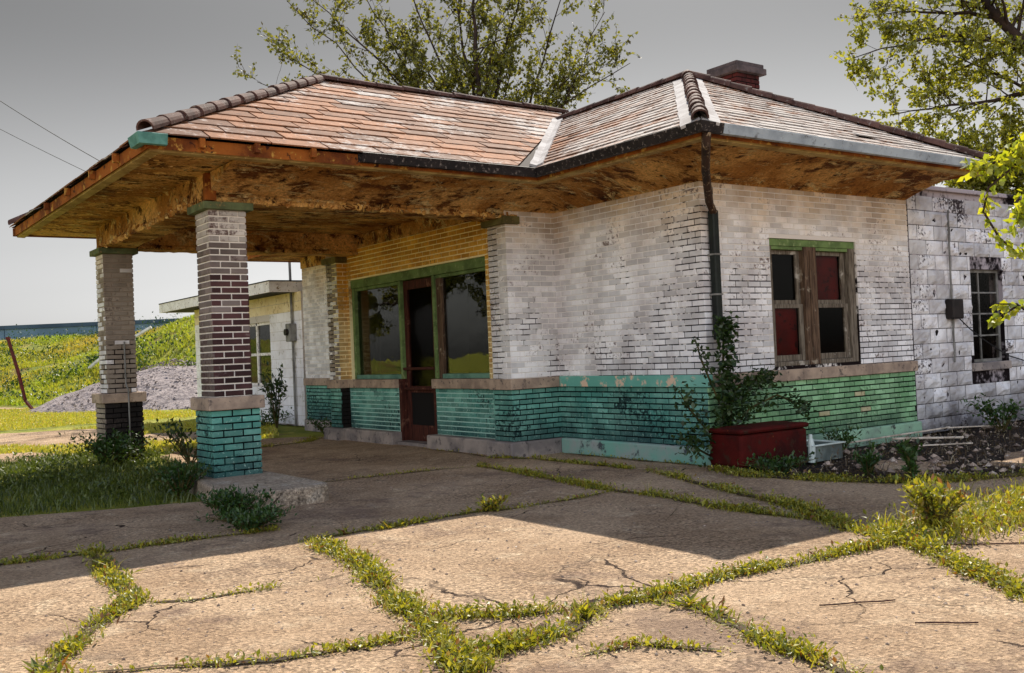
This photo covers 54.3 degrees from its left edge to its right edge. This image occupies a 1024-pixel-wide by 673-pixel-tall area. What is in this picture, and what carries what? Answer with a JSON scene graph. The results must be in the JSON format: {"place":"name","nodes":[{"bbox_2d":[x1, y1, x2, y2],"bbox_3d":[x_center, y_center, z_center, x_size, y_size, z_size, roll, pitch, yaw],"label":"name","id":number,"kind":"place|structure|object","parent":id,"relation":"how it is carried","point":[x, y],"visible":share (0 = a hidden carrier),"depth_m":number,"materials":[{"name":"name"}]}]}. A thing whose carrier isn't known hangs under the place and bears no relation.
{"place":"outdoors","nodes":[
{"label":"outdoors","id":0,"kind":"place"},
{"bbox_2d":[0,312,195,407],"bbox_3d":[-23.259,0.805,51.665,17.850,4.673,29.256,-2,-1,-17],"label":"grass","id":1,"kind":"structure","parent":0,"point":[31,393],"depth_m":48.46,"materials":[{"name":"green plant"}]},
{"bbox_2d":[0,318,182,339],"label":"highway barrier","id":2,"kind":"object","parent":1,"relation":"on","point":[45,329],"visible":0.12,"depth_m":66.01,"materials":[{"name":"grey metal"}]},
{"bbox_2d":[88,326,151,368],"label":"white pipe","id":3,"kind":"object","parent":1,"relation":"on","point":[94,363],"visible":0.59,"depth_m":45.93,"materials":[{"name":"white plastic"}]},
{"bbox_2d":[0,407,279,455],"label":"grass","id":4,"kind":"structure","parent":0,"point":[56,417],"depth_m":24.86,"materials":[{"name":"green plant"}]},
{"bbox_2d":[0,437,1023,672],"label":"pavement","id":5,"kind":"structure","parent":0,"point":[28,602],"depth_m":6.13,"materials":[{"name":"concrete"}]},
{"bbox_2d":[149,417,197,463],"bbox_3d":[-4.432,1.420,13.724,1.085,0.762,0.861,-2,-1,-8],"label":"weed plant","id":6,"kind":"object","parent":5,"relation":"on","point":[184,450],"visible":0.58,"depth_m":13.65,"materials":[{"name":"green plant"}]},
{"bbox_2d":[189,471,328,511],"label":"pump island","id":7,"kind":"structure","parent":5,"relation":"on","point":[294,491],"depth_m":9.69,"materials":[{"name":"concrete"}]},
{"bbox_2d":[8,60,990,477],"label":"station building","id":8,"kind":"structure","parent":5,"relation":"on","point":[488,276],"depth_m":12.50,"materials":[{"name":"white brick"}]},
{"bbox_2d":[403,277,434,441],"bbox_3d":[-1.392,0.361,15.231,0.121,2.485,0.967,-2,-1,-36],"label":"shop door","id":9,"kind":"structure","parent":8,"relation":"in","point":[421,417],"depth_m":15.39,"materials":[{"name":"red wood"}]},
{"bbox_2d":[671,310,816,469],"bbox_3d":[2.641,0.652,11.127,2.495,1.929,0.404,-2,-1,-36],"label":"creeper vine","id":10,"kind":"object","parent":8,"relation":"attached to","point":[727,405],"visible":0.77,"depth_m":11.03,"materials":[{"name":"green plant"}]},
{"bbox_2d":[769,238,858,366],"bbox_3d":[3.724,-0.425,12.417,1.676,1.536,0.171,-2,-1,-36],"label":"double window","id":11,"kind":"structure","parent":8,"relation":"in","point":[814,262],"depth_m":12.31,"materials":[{"name":"brown wood"}]},
{"bbox_2d":[0,435,1023,672],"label":"crack weeds","id":12,"kind":"object","parent":5,"relation":"on","point":[471,658],"visible":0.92,"depth_m":5.59,"materials":[{"name":"green plant"}]},
{"bbox_2d":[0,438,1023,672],"bbox_3d":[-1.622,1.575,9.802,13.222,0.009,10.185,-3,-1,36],"label":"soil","id":13,"kind":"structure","parent":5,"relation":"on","point":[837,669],"depth_m":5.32,"materials":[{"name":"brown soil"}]},
{"bbox_2d":[195,498,296,532],"bbox_3d":[-2.120,1.487,8.137,0.808,0.295,0.752,-2,-1,-36],"label":"weed plant","id":14,"kind":"object","parent":13,"relation":"on","point":[257,517],"visible":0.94,"depth_m":8.10,"materials":[{"name":"green plant"}]},
{"bbox_2d":[474,492,510,511],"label":"weed plant","id":15,"kind":"object","parent":13,"relation":"on","point":[498,501],"visible":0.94,"depth_m":8.52,"materials":[{"name":"green plant"}]},
{"bbox_2d":[21,450,1023,672],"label":"weed rosettes","id":16,"kind":"object","parent":13,"relation":"on","point":[588,608],"visible":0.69,"depth_m":5.17,"materials":[{"name":"green plant"}]},
{"bbox_2d":[732,448,819,475],"bbox_3d":[2.722,1.336,10.414,0.940,0.311,0.799,-2,-1,-36],"label":"weed plant","id":17,"kind":"object","parent":13,"relation":"on","point":[774,465],"visible":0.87,"depth_m":10.29,"materials":[{"name":"green plant"}]},
{"bbox_2d":[807,499,824,515],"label":"weed plant","id":18,"kind":"object","parent":13,"relation":"on","point":[815,509],"visible":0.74,"depth_m":7.55,"materials":[{"name":"green plant"}]},
{"bbox_2d":[893,437,923,479],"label":"weed plant","id":19,"kind":"object","parent":13,"relation":"on","point":[909,460],"visible":0.94,"depth_m":9.20,"materials":[{"name":"green plant"}]},
{"bbox_2d":[819,599,894,605],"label":"twig","id":20,"kind":"object","parent":5,"relation":"on","point":[855,602],"visible":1,"depth_m":5.09,"materials":[{"name":"brown wood"}]},
{"bbox_2d":[810,477,1023,546],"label":"weed patch","id":21,"kind":"object","parent":5,"relation":"on","point":[977,515],"visible":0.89,"depth_m":6.90,"materials":[{"name":"green plant"}]},
{"bbox_2d":[895,472,974,532],"bbox_3d":[2.917,1.152,6.843,0.490,0.454,0.510,-2,-1,-36],"label":"weed plant","id":22,"kind":"object","parent":5,"relation":"on","point":[926,503],"visible":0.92,"depth_m":6.79,"materials":[{"name":"green plant"}]},
{"bbox_2d":[915,622,977,623],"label":"twig","id":23,"kind":"object","parent":5,"relation":"on","point":[945,622],"visible":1,"depth_m":4.67,"materials":[{"name":"brown wood"}]},
{"bbox_2d":[946,542,1023,544],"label":"twig","id":24,"kind":"object","parent":5,"relation":"on","point":[990,543],"visible":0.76,"depth_m":6.37,"materials":[{"name":"brown wood"}]},
{"bbox_2d":[0,409,1023,517],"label":"ground","id":25,"kind":"structure","parent":0,"point":[285,431],"depth_m":11.78,"materials":[{"name":"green plant"}]},
{"bbox_2d":[5,337,33,408],"bbox_3d":[-17.724,1.409,36.020,1.087,2.820,0.166,-3,-1,8],"label":"steel post","id":26,"kind":"object","parent":25,"relation":"on","point":[28,404],"visible":0.89,"depth_m":35.99,"materials":[{"name":"brown metal"}]},
{"bbox_2d":[0,442,201,517],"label":"grass","id":27,"kind":"structure","parent":25,"relation":"on","point":[88,482],"depth_m":11.70,"materials":[{"name":"green plant"}]},
{"bbox_2d":[13,358,197,412],"bbox_3d":[-12.389,1.663,36.771,10.810,1.727,10.808,-2,-1,-36],"label":"gravel heap","id":28,"kind":"object","parent":25,"relation":"on","point":[169,387],"visible":0.31,"depth_m":34.06,"materials":[{"name":"grey gravel"}]},
{"bbox_2d":[58,424,154,466],"bbox_3d":[-5.552,1.540,13.868,1.114,0.625,1.142,-3,-1,19],"label":"weed plant","id":29,"kind":"object","parent":25,"relation":"on","point":[100,446],"visible":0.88,"depth_m":13.71,"materials":[{"name":"green plant"}]},
{"bbox_2d":[143,458,212,498],"bbox_3d":[-3.485,1.483,10.473,0.678,0.453,0.781,-2,-1,-36],"label":"weed plant","id":30,"kind":"object","parent":25,"relation":"on","point":[179,477],"visible":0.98,"depth_m":10.36,"materials":[{"name":"green plant"}]},
{"bbox_2d":[159,262,307,425],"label":"annex building","id":31,"kind":"structure","parent":25,"relation":"on","point":[276,319],"depth_m":21.69,"materials":[{"name":"white paint"}]},
{"bbox_2d":[0,129,83,170],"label":"overhead cable","id":32,"kind":"object","parent":31,"relation":"attached to","point":[44,151],"visible":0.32,"depth_m":24.84,"materials":[{"name":"black plastic"}]},
{"bbox_2d":[0,101,98,160],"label":"overhead cable","id":33,"kind":"object","parent":31,"relation":"attached to","point":[50,132],"visible":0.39,"depth_m":26.07,"materials":[{"name":"black plastic"}]},
{"bbox_2d":[249,322,271,385],"bbox_3d":[-5.821,0.412,22.929,0.060,1.426,1.776,-2,-1,-36],"label":"sash window","id":34,"kind":"structure","parent":31,"relation":"in","point":[260,350],"depth_m":22.85,"materials":[{"name":"white wood"}]},
{"bbox_2d":[194,484,280,518],"bbox_3d":[-2.397,1.479,8.730,0.676,0.372,0.665,-2,-1,-36],"label":"weed plant","id":35,"kind":"object","parent":25,"relation":"on","point":[224,498],"visible":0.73,"depth_m":8.65,"materials":[{"name":"green plant"}]},
{"bbox_2d":[258,361,287,428],"bbox_3d":[-4.829,1.173,20.067,0.717,1.481,0.626,-2,-1,-36],"label":"sapling","id":36,"kind":"object","parent":25,"relation":"on","point":[272,396],"visible":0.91,"depth_m":20.05,"materials":[{"name":"green plant"}]},
{"bbox_2d":[259,407,293,425],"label":"weed plant","id":37,"kind":"object","parent":25,"relation":"on","point":[263,419],"visible":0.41,"depth_m":21.03,"materials":[{"name":"green plant"}]},
{"bbox_2d":[307,416,331,433],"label":"weed plant","id":38,"kind":"object","parent":25,"relation":"on","point":[319,424],"visible":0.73,"depth_m":18.49,"materials":[{"name":"green plant"}]},
{"bbox_2d":[230,0,640,112],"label":"leafy tree","id":39,"kind":"object","parent":25,"relation":"on","point":[481,79],"visible":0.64,"depth_m":33.78,"materials":[{"name":"green plant"}]},
{"bbox_2d":[0,422,1023,672],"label":"loose gravel","id":40,"kind":"structure","parent":25,"relation":"on","point":[938,458],"depth_m":9.88,"materials":[{"name":"grey gravel"}]},
{"bbox_2d":[708,421,808,468],"bbox_3d":[2.712,1.207,10.907,1.150,0.480,0.505,-2,-1,-36],"label":"red chest","id":41,"kind":"object","parent":25,"relation":"on","point":[734,443],"visible":0.84,"depth_m":10.65,"materials":[{"name":"paint"}]},
{"bbox_2d":[808,434,815,462],"bbox_3d":[3.314,1.239,11.033,0.088,0.312,0.080,-2,-1,-36],"label":"plastic bottle","id":42,"kind":"object","parent":25,"relation":"on","point":[810,444],"visible":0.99,"depth_m":11.01,"materials":[{"name":"plastic"}]},
{"bbox_2d":[802,439,845,461],"bbox_3d":[3.409,1.300,11.364,0.590,0.188,0.510,-2,-1,-36],"label":"enamel trough","id":43,"kind":"object","parent":25,"relation":"on","point":[828,448],"visible":0.52,"depth_m":11.21,"materials":[{"name":"white metal"}]},
{"bbox_2d":[819,425,861,450],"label":"weed plant","id":44,"kind":"object","parent":25,"relation":"on","point":[847,438],"visible":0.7,"depth_m":11.81,"materials":[{"name":"green plant"}]},
{"bbox_2d":[849,440,884,479],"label":"weed plant","id":45,"kind":"object","parent":25,"relation":"on","point":[869,462],"visible":0.97,"depth_m":9.68,"materials":[{"name":"green plant"}]},
{"bbox_2d":[751,419,1023,480],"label":"leaf litter","id":46,"kind":"object","parent":25,"relation":"on","point":[946,446],"visible":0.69,"depth_m":11.22,"materials":[{"name":"brown plant"}]},
{"bbox_2d":[849,426,949,443],"bbox_3d":[5.002,1.270,12.874,2.105,0.063,0.034,-2,-1,-32],"label":"stick","id":47,"kind":"object","parent":46,"relation":"on","point":[900,434],"visible":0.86,"depth_m":12.88,"materials":[{"name":"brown wood"}]},
{"bbox_2d":[892,436,963,439],"bbox_3d":[5.143,1.255,12.335,0.986,0.067,0.036,-2,-1,-12],"label":"stick","id":48,"kind":"object","parent":46,"relation":"on","point":[948,437],"visible":0.96,"depth_m":12.32,"materials":[{"name":"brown wood"}]},
{"bbox_2d":[919,442,972,445],"bbox_3d":[5.097,1.268,11.715,0.744,0.037,0.029,-2,-1,-16],"label":"stick","id":49,"kind":"object","parent":46,"relation":"on","point":[945,444],"visible":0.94,"depth_m":11.70,"materials":[{"name":"brown wood"}]},
{"bbox_2d":[947,425,1001,427],"bbox_3d":[6.364,1.228,13.633,1.214,0.069,0.031,-2,-1,-27],"label":"stick","id":50,"kind":"object","parent":46,"relation":"on","point":[972,426],"visible":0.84,"depth_m":13.57,"materials":[{"name":"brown wood"}]},
{"bbox_2d":[829,0,1023,195],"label":"leafy tree","id":51,"kind":"object","parent":25,"relation":"on","point":[1011,126],"visible":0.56,"depth_m":25.94,"materials":[{"name":"green plant"}]},
{"bbox_2d":[957,132,1023,328],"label":"young tree","id":52,"kind":"object","parent":25,"relation":"on","point":[1010,159],"visible":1,"depth_m":8.99,"materials":[{"name":"green plant"}]},
{"bbox_2d":[957,393,1023,432],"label":"weed plant","id":53,"kind":"object","parent":25,"relation":"on","point":[992,413],"visible":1,"depth_m":13.63,"materials":[{"name":"green plant"}]},
{"bbox_2d":[0,407,1023,474],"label":"path","id":54,"kind":"structure","parent":0,"point":[43,437],"depth_m":19.45,"materials":[{"name":"concrete"}]},
{"bbox_2d":[0,0,1023,325],"label":"sky","id":55,"kind":"structure","parent":0,"point":[86,72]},
{"bbox_2d":[906,186,1023,433],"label":"block wing","id":56,"kind":"structure","parent":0,"point":[965,274],"depth_m":14.26,"materials":[{"name":"white concrete"}]},
{"bbox_2d":[970,270,1001,361],"bbox_3d":[6.966,-0.306,14.759,0.866,1.356,0.050,-2,-1,-36],"label":"steel window","id":57,"kind":"structure","parent":56,"relation":"in","point":[995,272],"depth_m":14.84,"materials":[{"name":"grey metal"}]}
]}

